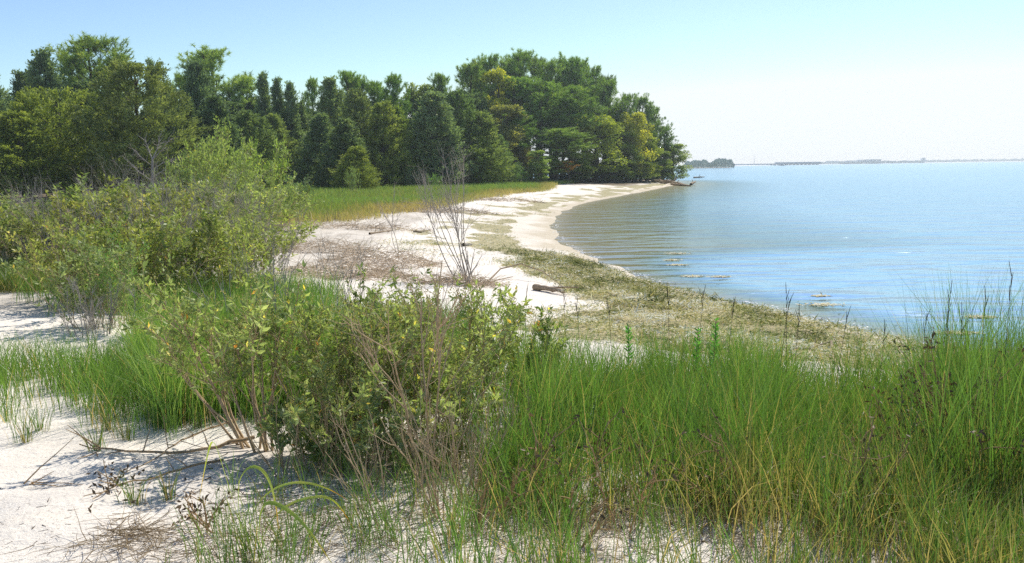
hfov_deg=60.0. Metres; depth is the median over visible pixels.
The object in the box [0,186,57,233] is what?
thicket shrub
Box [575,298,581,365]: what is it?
seed stalk
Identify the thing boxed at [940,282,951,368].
seed stalk
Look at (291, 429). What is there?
leafy shrub
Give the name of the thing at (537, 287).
driftwood log
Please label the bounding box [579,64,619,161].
pine tree
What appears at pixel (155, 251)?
thicket shrub
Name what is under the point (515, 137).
broadleaf tree
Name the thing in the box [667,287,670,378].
seed stalk
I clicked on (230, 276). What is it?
dead shrub
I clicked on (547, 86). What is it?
pine tree
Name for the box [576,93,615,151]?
pine tree
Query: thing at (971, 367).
reed grass
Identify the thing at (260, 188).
thicket shrub
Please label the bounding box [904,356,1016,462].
dried plant
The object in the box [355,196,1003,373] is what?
seaweed
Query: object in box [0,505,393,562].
dry straw
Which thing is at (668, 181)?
fallen log
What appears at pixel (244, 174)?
thicket shrub
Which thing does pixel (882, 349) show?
seed stalk
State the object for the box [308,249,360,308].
dead shrub
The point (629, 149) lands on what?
broadleaf tree
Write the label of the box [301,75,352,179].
cedar tree
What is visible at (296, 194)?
thicket shrub
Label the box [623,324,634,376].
goldenrod plant
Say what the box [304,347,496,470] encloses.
dead shrub
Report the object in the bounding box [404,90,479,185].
cedar tree
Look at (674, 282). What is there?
foam
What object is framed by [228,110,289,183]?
cedar tree
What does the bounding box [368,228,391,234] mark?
driftwood log
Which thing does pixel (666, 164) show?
broadleaf tree
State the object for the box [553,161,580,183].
pine tree
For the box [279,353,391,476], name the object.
leafy shrub
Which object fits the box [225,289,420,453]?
leafy shrub
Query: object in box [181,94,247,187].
cedar tree
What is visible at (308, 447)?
leafy shrub
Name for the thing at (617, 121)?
pine tree
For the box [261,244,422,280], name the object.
brush heap
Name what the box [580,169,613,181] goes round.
broadleaf tree
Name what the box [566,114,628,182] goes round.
broadleaf tree
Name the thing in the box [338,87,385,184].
cedar tree
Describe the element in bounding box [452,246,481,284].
dead shrub
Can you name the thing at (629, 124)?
broadleaf tree
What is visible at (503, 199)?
brush heap
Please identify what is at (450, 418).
dead shrub
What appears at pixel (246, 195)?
thicket shrub
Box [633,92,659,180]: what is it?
pine tree
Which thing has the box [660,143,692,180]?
broadleaf tree
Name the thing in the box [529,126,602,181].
pine tree
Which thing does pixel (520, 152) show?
broadleaf tree
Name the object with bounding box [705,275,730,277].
floating weed
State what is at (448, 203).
dead shrub
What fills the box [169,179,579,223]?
marsh grass
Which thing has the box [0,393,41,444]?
grass tuft
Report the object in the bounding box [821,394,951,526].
dried plant
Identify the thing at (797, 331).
seed stalk
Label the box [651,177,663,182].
fallen log
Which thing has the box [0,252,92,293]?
marsh grass
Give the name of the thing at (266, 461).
dead shrub
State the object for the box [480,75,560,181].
pine tree
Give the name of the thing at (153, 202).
thicket shrub
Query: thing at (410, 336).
leafy shrub
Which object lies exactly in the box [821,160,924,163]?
wood
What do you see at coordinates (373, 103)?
cedar tree
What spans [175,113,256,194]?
thicket shrub
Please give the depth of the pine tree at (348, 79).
92.30 m
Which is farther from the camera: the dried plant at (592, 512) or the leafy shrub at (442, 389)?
the leafy shrub at (442, 389)
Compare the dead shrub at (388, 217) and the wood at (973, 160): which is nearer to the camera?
the dead shrub at (388, 217)
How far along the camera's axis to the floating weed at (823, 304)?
15.51 m
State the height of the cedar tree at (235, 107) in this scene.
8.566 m
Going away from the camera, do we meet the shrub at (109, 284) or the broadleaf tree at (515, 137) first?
the shrub at (109, 284)
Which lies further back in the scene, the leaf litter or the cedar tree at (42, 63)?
the cedar tree at (42, 63)
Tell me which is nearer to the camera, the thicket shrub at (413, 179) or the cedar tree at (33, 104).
the cedar tree at (33, 104)
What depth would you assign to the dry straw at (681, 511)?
3.99 m
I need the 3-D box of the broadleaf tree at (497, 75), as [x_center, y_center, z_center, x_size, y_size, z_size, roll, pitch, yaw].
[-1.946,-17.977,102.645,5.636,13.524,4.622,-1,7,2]
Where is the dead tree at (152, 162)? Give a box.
[118,131,183,193]
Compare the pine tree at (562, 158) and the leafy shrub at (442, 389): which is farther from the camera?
the pine tree at (562, 158)
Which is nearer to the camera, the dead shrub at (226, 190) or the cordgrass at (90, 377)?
the cordgrass at (90, 377)
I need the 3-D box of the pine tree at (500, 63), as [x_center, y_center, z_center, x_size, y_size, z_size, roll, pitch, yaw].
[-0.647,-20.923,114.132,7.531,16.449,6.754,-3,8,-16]
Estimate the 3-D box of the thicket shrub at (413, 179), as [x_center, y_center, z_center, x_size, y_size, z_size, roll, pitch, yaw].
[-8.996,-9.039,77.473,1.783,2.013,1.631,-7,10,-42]
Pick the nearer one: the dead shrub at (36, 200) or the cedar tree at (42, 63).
the dead shrub at (36, 200)
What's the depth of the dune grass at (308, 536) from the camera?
3.96 m
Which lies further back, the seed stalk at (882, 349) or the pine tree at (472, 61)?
the pine tree at (472, 61)
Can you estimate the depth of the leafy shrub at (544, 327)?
6.69 m
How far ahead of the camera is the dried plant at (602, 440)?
4.52 m
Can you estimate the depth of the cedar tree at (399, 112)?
78.27 m
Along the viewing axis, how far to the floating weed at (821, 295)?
16.52 m
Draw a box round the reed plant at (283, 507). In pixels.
[199,442,352,562]
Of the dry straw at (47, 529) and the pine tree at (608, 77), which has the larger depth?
the pine tree at (608, 77)
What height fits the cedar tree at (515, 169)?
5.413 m
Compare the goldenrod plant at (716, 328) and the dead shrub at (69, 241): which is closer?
the goldenrod plant at (716, 328)
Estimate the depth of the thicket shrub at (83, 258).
10.03 m
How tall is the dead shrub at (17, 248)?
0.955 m
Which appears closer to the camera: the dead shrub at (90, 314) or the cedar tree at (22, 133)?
the dead shrub at (90, 314)
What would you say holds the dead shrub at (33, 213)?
on the ground at (66, 470)
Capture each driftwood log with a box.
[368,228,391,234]
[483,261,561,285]
[532,284,578,293]
[779,339,829,350]
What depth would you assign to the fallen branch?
5.18 m
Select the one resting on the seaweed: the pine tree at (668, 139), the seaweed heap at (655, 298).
the seaweed heap at (655, 298)
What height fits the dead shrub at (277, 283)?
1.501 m
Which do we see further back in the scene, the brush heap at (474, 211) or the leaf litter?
the brush heap at (474, 211)
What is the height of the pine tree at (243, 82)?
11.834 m
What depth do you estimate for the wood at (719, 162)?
717.43 m
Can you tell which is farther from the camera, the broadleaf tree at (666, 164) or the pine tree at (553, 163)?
the broadleaf tree at (666, 164)
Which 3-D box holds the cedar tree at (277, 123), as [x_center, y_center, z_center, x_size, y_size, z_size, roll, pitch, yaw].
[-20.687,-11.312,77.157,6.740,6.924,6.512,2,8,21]
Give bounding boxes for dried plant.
[172,486,239,536]
[456,458,546,529]
[471,408,607,508]
[559,474,629,547]
[572,421,678,533]
[576,407,665,499]
[640,426,718,498]
[669,409,748,521]
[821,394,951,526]
[864,372,961,480]
[892,327,1023,500]
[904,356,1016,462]
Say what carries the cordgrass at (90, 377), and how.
on the ground at (66, 470)
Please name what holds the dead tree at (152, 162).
on the ground at (66, 470)
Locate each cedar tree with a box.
[0,75,30,194]
[0,109,91,199]
[1,85,127,194]
[7,69,31,111]
[21,46,78,152]
[64,79,98,190]
[70,56,218,194]
[72,94,144,192]
[74,89,134,182]
[136,81,178,186]
[142,57,167,188]
[160,95,202,188]
[162,58,216,172]
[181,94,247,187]
[223,101,252,172]
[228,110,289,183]
[244,95,258,112]
[246,112,303,185]
[251,70,277,153]
[270,75,289,185]
[281,80,307,185]
[286,112,335,185]
[295,100,310,183]
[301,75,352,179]
[308,117,383,187]
[326,145,382,188]
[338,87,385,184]
[354,100,381,137]
[359,100,416,185]
[377,104,428,185]
[384,95,414,182]
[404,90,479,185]
[435,89,492,182]
[443,109,518,183]
[462,91,529,158]
[487,133,523,182]
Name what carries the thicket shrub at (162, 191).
on the ground at (66, 470)
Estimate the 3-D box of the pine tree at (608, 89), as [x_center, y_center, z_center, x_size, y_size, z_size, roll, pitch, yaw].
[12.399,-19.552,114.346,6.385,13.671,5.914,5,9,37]
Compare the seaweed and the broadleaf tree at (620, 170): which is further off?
the broadleaf tree at (620, 170)
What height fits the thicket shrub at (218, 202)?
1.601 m
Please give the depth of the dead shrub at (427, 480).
4.21 m
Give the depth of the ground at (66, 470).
5.35 m
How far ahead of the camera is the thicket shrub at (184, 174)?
29.58 m
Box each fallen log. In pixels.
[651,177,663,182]
[659,178,682,183]
[671,180,690,185]
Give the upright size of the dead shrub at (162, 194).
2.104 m
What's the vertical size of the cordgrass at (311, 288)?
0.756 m
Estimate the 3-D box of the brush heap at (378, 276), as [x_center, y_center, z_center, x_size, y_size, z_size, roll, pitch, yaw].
[-2.044,-0.200,16.230,3.182,0.602,1.487,-1,7,0]
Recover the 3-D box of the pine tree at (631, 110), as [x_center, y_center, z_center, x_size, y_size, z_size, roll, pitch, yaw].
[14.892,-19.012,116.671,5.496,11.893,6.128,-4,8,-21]
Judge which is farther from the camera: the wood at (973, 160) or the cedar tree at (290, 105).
the wood at (973, 160)
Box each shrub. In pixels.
[0,164,111,259]
[0,177,46,258]
[0,180,210,259]
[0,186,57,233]
[0,189,122,256]
[0,197,76,258]
[0,198,49,259]
[0,205,149,299]
[0,228,174,332]
[0,229,59,269]
[1,213,180,307]
[2,172,188,238]
[4,186,66,224]
[28,203,206,303]
[35,205,123,288]
[46,271,162,344]
[60,170,199,273]
[62,174,237,262]
[72,185,241,264]
[73,154,150,204]
[79,178,230,259]
[79,199,240,300]
[82,260,135,328]
[90,178,192,197]
[105,155,186,198]
[117,255,313,452]
[121,164,232,284]
[135,174,214,209]
[137,176,272,232]
[149,203,272,296]
[150,157,246,253]
[152,150,221,203]
[160,166,274,233]
[165,201,318,274]
[172,206,321,280]
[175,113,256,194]
[178,130,252,207]
[178,181,286,239]
[184,180,308,242]
[185,243,240,318]
[201,156,296,219]
[208,194,310,280]
[216,131,293,207]
[222,172,324,230]
[224,215,309,320]
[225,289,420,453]
[237,370,401,481]
[253,378,355,465]
[261,397,312,467]
[264,174,310,202]
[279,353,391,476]
[296,182,315,205]
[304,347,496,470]
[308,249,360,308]
[309,387,382,466]
[311,265,520,461]
[312,230,375,297]
[322,407,460,528]
[332,260,493,481]
[337,262,436,417]
[344,166,360,191]
[347,370,423,484]
[366,363,513,520]
[370,264,531,442]
[372,179,400,255]
[374,385,504,469]
[397,141,484,279]
[402,372,545,504]
[404,167,421,185]
[404,349,533,453]
[426,172,443,186]
[431,386,549,466]
[443,280,574,414]
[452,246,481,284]
[513,168,538,182]
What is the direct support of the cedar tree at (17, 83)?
on the ground at (66, 470)
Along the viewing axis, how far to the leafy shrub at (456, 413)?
5.03 m
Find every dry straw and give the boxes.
[0,488,91,562]
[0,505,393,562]
[41,501,196,558]
[88,460,639,562]
[199,459,963,562]
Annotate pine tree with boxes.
[44,30,141,189]
[54,45,92,80]
[99,52,142,109]
[165,69,188,91]
[170,43,263,104]
[215,74,256,110]
[299,76,327,120]
[336,69,369,124]
[341,77,368,133]
[360,76,387,130]
[374,72,418,137]
[401,90,422,121]
[427,72,451,95]
[448,56,496,117]
[458,58,483,92]
[467,52,510,99]
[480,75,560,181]
[482,87,512,114]
[492,56,525,180]
[494,48,557,180]
[496,109,545,163]
[500,78,586,180]
[521,102,564,180]
[522,155,573,181]
[524,49,556,173]
[526,56,569,180]
[529,107,576,160]
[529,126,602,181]
[535,81,614,180]
[550,50,603,152]
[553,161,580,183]
[555,57,581,160]
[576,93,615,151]
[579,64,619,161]
[590,108,637,155]
[591,76,639,154]
[597,72,617,155]
[614,92,638,180]
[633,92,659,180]
[644,107,675,179]
[654,126,677,179]
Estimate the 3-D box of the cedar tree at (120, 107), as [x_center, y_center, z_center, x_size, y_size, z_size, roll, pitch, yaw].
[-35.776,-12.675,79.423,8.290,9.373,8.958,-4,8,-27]
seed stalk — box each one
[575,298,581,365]
[606,297,612,362]
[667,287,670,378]
[780,293,793,364]
[786,291,788,381]
[794,303,800,378]
[833,306,850,402]
[878,319,889,398]
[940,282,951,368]
[959,302,968,377]
[976,285,988,417]
[1002,262,1012,390]
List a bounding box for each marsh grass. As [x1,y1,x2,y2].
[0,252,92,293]
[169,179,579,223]
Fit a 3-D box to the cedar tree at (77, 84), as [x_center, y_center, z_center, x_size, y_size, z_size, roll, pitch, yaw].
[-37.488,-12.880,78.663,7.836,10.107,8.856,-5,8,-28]
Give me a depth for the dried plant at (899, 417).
4.91 m
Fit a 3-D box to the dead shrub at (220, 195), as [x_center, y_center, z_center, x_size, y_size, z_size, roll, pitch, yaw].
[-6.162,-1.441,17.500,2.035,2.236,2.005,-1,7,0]
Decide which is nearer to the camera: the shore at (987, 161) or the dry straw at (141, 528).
the dry straw at (141, 528)
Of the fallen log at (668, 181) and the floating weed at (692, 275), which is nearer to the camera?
the floating weed at (692, 275)
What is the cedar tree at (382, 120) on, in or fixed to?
on the ground at (66, 470)
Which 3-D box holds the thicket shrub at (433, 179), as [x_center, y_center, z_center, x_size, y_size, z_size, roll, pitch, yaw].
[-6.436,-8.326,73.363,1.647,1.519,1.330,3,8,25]
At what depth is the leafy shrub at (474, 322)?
6.02 m
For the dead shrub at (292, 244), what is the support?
on the ground at (66, 470)
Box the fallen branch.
[65,409,254,512]
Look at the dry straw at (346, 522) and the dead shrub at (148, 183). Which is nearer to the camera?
the dry straw at (346, 522)
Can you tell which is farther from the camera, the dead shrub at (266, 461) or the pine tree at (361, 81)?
the pine tree at (361, 81)
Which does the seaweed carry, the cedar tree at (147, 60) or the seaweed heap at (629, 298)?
the seaweed heap at (629, 298)
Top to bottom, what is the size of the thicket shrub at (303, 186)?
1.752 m
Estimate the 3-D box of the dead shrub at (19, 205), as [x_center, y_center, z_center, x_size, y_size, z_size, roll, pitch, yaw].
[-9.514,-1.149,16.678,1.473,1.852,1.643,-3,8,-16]
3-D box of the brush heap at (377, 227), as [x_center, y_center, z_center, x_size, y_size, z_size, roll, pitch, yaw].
[-5.112,-1.932,28.966,5.750,0.885,2.159,-3,8,-19]
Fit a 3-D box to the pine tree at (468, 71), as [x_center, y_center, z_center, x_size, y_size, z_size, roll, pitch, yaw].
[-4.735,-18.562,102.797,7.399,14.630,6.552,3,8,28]
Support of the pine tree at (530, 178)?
on the ground at (66, 470)
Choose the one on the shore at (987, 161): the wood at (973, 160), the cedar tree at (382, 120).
the wood at (973, 160)
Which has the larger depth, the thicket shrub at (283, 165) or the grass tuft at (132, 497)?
the thicket shrub at (283, 165)
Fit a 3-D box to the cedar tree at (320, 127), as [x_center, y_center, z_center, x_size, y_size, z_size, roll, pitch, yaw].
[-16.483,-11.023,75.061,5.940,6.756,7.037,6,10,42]
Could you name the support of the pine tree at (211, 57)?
on the ground at (66, 470)
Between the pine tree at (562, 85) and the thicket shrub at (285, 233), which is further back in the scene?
the pine tree at (562, 85)
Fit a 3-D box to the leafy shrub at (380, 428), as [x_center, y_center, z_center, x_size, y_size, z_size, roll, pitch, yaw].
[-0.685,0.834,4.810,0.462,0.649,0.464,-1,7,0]
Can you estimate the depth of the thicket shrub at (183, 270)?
12.60 m
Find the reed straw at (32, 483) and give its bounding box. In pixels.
[23,439,81,486]
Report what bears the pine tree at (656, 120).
on the ground at (66, 470)
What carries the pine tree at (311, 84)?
on the ground at (66, 470)
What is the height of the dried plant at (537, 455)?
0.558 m
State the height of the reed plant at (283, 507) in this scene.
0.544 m
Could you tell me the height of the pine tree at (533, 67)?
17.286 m
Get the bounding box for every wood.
[684,158,734,167]
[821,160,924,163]
[926,158,1023,161]
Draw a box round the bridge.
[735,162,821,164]
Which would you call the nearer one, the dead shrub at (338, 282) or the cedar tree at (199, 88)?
the dead shrub at (338, 282)
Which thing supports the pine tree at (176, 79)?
on the ground at (66, 470)
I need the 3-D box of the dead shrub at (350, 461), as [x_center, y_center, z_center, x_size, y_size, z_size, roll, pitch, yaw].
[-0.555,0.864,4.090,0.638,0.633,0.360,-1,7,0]
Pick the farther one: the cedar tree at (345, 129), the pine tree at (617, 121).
the pine tree at (617, 121)
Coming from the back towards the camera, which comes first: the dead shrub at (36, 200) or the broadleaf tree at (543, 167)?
the broadleaf tree at (543, 167)
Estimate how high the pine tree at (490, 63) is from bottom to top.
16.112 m
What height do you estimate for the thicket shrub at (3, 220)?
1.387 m
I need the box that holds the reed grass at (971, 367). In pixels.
[821,252,1023,521]
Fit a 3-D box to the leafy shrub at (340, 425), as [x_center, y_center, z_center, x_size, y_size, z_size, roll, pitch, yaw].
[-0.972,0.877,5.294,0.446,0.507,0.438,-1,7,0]
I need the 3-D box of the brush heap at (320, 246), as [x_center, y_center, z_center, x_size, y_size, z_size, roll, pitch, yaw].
[-4.380,-0.979,21.474,3.192,0.735,2.210,-1,7,0]
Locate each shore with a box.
[735,164,819,165]
[862,161,1023,163]
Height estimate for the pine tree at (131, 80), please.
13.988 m
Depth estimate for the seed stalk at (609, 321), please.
7.23 m
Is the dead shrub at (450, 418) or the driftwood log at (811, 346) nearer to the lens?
the dead shrub at (450, 418)
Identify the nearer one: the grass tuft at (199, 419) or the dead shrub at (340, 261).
the grass tuft at (199, 419)
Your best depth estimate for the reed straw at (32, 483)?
4.71 m
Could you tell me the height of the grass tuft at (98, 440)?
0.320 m
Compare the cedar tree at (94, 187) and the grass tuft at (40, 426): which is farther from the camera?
the cedar tree at (94, 187)
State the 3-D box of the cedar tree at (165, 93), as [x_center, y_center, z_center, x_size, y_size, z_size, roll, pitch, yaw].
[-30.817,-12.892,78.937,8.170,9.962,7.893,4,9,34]
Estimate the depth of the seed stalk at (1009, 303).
4.93 m
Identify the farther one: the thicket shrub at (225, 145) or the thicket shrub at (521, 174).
the thicket shrub at (521, 174)
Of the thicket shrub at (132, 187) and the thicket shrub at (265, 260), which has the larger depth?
the thicket shrub at (132, 187)
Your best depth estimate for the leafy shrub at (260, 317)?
5.45 m
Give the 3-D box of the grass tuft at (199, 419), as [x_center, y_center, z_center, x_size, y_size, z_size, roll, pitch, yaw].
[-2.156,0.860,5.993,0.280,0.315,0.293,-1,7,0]
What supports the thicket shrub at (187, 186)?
on the ground at (66, 470)
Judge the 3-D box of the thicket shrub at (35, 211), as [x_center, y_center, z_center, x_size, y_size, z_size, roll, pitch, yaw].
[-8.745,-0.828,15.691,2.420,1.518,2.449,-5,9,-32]
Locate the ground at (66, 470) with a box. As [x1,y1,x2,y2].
[0,180,977,562]
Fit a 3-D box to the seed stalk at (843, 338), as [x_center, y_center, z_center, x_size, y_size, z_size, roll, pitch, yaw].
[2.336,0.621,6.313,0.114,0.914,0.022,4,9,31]
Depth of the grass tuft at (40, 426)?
5.81 m
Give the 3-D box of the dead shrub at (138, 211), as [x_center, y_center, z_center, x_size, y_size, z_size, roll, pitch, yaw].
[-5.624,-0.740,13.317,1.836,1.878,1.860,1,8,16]
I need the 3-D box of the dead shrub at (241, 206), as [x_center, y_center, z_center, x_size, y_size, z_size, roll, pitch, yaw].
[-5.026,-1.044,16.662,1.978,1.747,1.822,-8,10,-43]
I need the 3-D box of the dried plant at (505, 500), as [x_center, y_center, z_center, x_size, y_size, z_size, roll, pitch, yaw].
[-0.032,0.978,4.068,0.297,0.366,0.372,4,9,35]
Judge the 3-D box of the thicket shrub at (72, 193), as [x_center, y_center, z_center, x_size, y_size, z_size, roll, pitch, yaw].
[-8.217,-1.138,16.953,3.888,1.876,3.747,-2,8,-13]
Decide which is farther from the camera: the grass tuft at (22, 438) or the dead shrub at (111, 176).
the dead shrub at (111, 176)
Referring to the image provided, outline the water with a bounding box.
[548,162,1023,350]
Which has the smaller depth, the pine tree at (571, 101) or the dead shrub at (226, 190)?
the dead shrub at (226, 190)
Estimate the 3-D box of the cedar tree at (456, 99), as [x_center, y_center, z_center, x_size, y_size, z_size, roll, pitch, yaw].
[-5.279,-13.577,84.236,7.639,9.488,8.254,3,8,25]
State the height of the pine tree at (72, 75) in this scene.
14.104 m
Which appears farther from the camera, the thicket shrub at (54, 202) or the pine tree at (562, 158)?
the pine tree at (562, 158)
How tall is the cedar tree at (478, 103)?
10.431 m
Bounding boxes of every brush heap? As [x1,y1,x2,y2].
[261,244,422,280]
[274,227,390,253]
[285,212,432,231]
[310,236,454,268]
[316,256,485,284]
[383,201,512,214]
[412,266,512,289]
[461,191,543,202]
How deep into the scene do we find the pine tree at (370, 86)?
93.41 m
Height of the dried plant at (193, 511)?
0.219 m
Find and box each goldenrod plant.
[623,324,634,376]
[689,327,703,384]
[709,317,719,375]
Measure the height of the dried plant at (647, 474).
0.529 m
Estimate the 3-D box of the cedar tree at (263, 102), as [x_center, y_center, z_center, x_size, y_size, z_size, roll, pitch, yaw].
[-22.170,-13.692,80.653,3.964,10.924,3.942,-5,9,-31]
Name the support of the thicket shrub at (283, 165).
on the ground at (66, 470)
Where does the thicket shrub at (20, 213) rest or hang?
on the ground at (66, 470)
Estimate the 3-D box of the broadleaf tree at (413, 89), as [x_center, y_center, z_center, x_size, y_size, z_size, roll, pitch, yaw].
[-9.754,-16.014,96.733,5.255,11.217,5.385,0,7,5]
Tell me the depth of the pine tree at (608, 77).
117.95 m
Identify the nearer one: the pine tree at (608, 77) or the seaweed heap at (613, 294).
the seaweed heap at (613, 294)
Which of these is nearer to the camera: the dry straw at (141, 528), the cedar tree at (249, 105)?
the dry straw at (141, 528)
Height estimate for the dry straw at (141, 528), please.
0.204 m
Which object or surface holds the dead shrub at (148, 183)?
on the ground at (66, 470)
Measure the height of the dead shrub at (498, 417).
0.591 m
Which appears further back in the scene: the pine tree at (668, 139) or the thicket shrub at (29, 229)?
the pine tree at (668, 139)
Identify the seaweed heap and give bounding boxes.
[598,288,635,297]
[610,292,657,307]
[630,293,674,309]
[654,297,695,309]
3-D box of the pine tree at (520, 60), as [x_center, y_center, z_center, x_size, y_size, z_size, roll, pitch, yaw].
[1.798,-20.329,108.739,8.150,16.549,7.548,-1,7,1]
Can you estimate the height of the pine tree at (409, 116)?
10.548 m
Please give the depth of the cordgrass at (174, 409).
6.31 m
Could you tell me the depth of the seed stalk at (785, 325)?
6.59 m
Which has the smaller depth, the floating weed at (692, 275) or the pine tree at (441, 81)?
the floating weed at (692, 275)
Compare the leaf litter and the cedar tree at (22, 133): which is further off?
the cedar tree at (22, 133)
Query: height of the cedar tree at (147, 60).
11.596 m
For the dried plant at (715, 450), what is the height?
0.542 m
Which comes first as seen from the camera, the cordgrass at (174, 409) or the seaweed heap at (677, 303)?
the cordgrass at (174, 409)
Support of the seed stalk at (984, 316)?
on the ground at (66, 470)
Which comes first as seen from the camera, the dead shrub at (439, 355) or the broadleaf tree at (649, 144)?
the dead shrub at (439, 355)
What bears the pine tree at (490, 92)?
on the ground at (66, 470)
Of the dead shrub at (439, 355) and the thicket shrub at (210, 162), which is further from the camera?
the thicket shrub at (210, 162)
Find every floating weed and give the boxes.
[679,274,702,276]
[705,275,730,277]
[795,302,844,306]
[811,292,829,296]
[964,314,995,318]
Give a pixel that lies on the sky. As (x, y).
(740, 81)
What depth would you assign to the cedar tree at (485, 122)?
83.76 m
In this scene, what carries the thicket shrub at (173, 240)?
on the ground at (66, 470)
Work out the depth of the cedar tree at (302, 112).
84.09 m
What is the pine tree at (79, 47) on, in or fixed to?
on the ground at (66, 470)
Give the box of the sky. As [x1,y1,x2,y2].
[0,0,1023,165]
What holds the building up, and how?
on the shore at (987, 161)
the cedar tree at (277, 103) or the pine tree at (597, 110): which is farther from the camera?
the pine tree at (597, 110)
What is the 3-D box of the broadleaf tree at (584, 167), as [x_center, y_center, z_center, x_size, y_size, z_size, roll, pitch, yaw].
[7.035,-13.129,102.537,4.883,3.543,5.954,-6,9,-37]
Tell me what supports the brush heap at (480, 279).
on the ground at (66, 470)
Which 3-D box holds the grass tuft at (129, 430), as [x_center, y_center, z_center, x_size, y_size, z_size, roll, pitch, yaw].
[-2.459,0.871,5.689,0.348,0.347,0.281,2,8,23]
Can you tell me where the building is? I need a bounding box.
[864,159,880,163]
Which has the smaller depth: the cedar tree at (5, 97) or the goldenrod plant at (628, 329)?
the goldenrod plant at (628, 329)
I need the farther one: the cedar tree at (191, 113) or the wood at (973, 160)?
the wood at (973, 160)
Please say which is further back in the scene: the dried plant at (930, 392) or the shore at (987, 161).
the shore at (987, 161)
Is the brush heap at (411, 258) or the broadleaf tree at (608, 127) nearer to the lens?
the brush heap at (411, 258)
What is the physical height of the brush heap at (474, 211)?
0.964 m
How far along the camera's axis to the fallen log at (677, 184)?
108.02 m
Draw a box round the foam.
[552,220,867,328]
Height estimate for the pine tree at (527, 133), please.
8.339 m
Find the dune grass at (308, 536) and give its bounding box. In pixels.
[158,416,748,562]
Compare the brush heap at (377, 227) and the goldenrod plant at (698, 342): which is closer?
the goldenrod plant at (698, 342)
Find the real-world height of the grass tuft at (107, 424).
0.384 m
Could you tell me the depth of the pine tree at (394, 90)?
91.89 m
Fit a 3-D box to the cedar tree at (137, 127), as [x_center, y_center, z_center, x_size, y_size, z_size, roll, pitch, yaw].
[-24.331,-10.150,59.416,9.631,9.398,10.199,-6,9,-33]
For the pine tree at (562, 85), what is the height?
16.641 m
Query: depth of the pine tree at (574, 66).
110.54 m
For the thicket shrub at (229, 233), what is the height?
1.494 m
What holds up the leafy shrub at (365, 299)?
on the ground at (66, 470)
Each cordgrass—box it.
[0,255,534,426]
[0,321,165,429]
[91,282,378,439]
[326,293,1023,562]
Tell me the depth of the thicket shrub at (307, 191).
43.56 m
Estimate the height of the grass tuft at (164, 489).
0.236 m
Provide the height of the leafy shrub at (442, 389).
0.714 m
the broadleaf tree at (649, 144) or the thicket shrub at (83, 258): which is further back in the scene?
the broadleaf tree at (649, 144)
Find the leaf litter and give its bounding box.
[131,453,510,562]
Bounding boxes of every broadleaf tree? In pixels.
[401,82,437,138]
[479,66,515,123]
[482,103,528,168]
[508,144,537,181]
[525,150,550,181]
[547,168,593,180]
[551,153,596,182]
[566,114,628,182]
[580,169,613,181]
[592,159,634,182]
[601,131,644,181]
[616,111,659,181]
[624,161,660,181]
[638,137,663,181]
[650,151,673,179]
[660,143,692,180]
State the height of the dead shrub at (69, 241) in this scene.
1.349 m
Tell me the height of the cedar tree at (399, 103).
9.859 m
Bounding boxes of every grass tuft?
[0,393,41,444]
[13,390,62,433]
[67,406,117,451]
[79,382,132,433]
[97,398,158,440]
[111,467,157,506]
[148,455,181,501]
[185,386,210,428]
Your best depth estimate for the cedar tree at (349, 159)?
66.84 m
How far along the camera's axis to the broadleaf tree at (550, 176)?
104.60 m
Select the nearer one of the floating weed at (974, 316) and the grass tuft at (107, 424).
the grass tuft at (107, 424)
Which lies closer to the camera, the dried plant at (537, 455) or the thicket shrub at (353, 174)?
the dried plant at (537, 455)
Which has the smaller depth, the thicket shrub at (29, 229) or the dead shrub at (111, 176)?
the thicket shrub at (29, 229)
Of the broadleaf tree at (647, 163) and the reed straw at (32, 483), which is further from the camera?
the broadleaf tree at (647, 163)
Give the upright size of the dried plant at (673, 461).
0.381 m
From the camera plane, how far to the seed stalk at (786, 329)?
6.53 m
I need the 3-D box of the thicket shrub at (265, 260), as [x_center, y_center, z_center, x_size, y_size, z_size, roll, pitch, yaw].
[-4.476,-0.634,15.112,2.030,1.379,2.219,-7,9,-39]
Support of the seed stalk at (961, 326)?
on the ground at (66, 470)
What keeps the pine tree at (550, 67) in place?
on the ground at (66, 470)

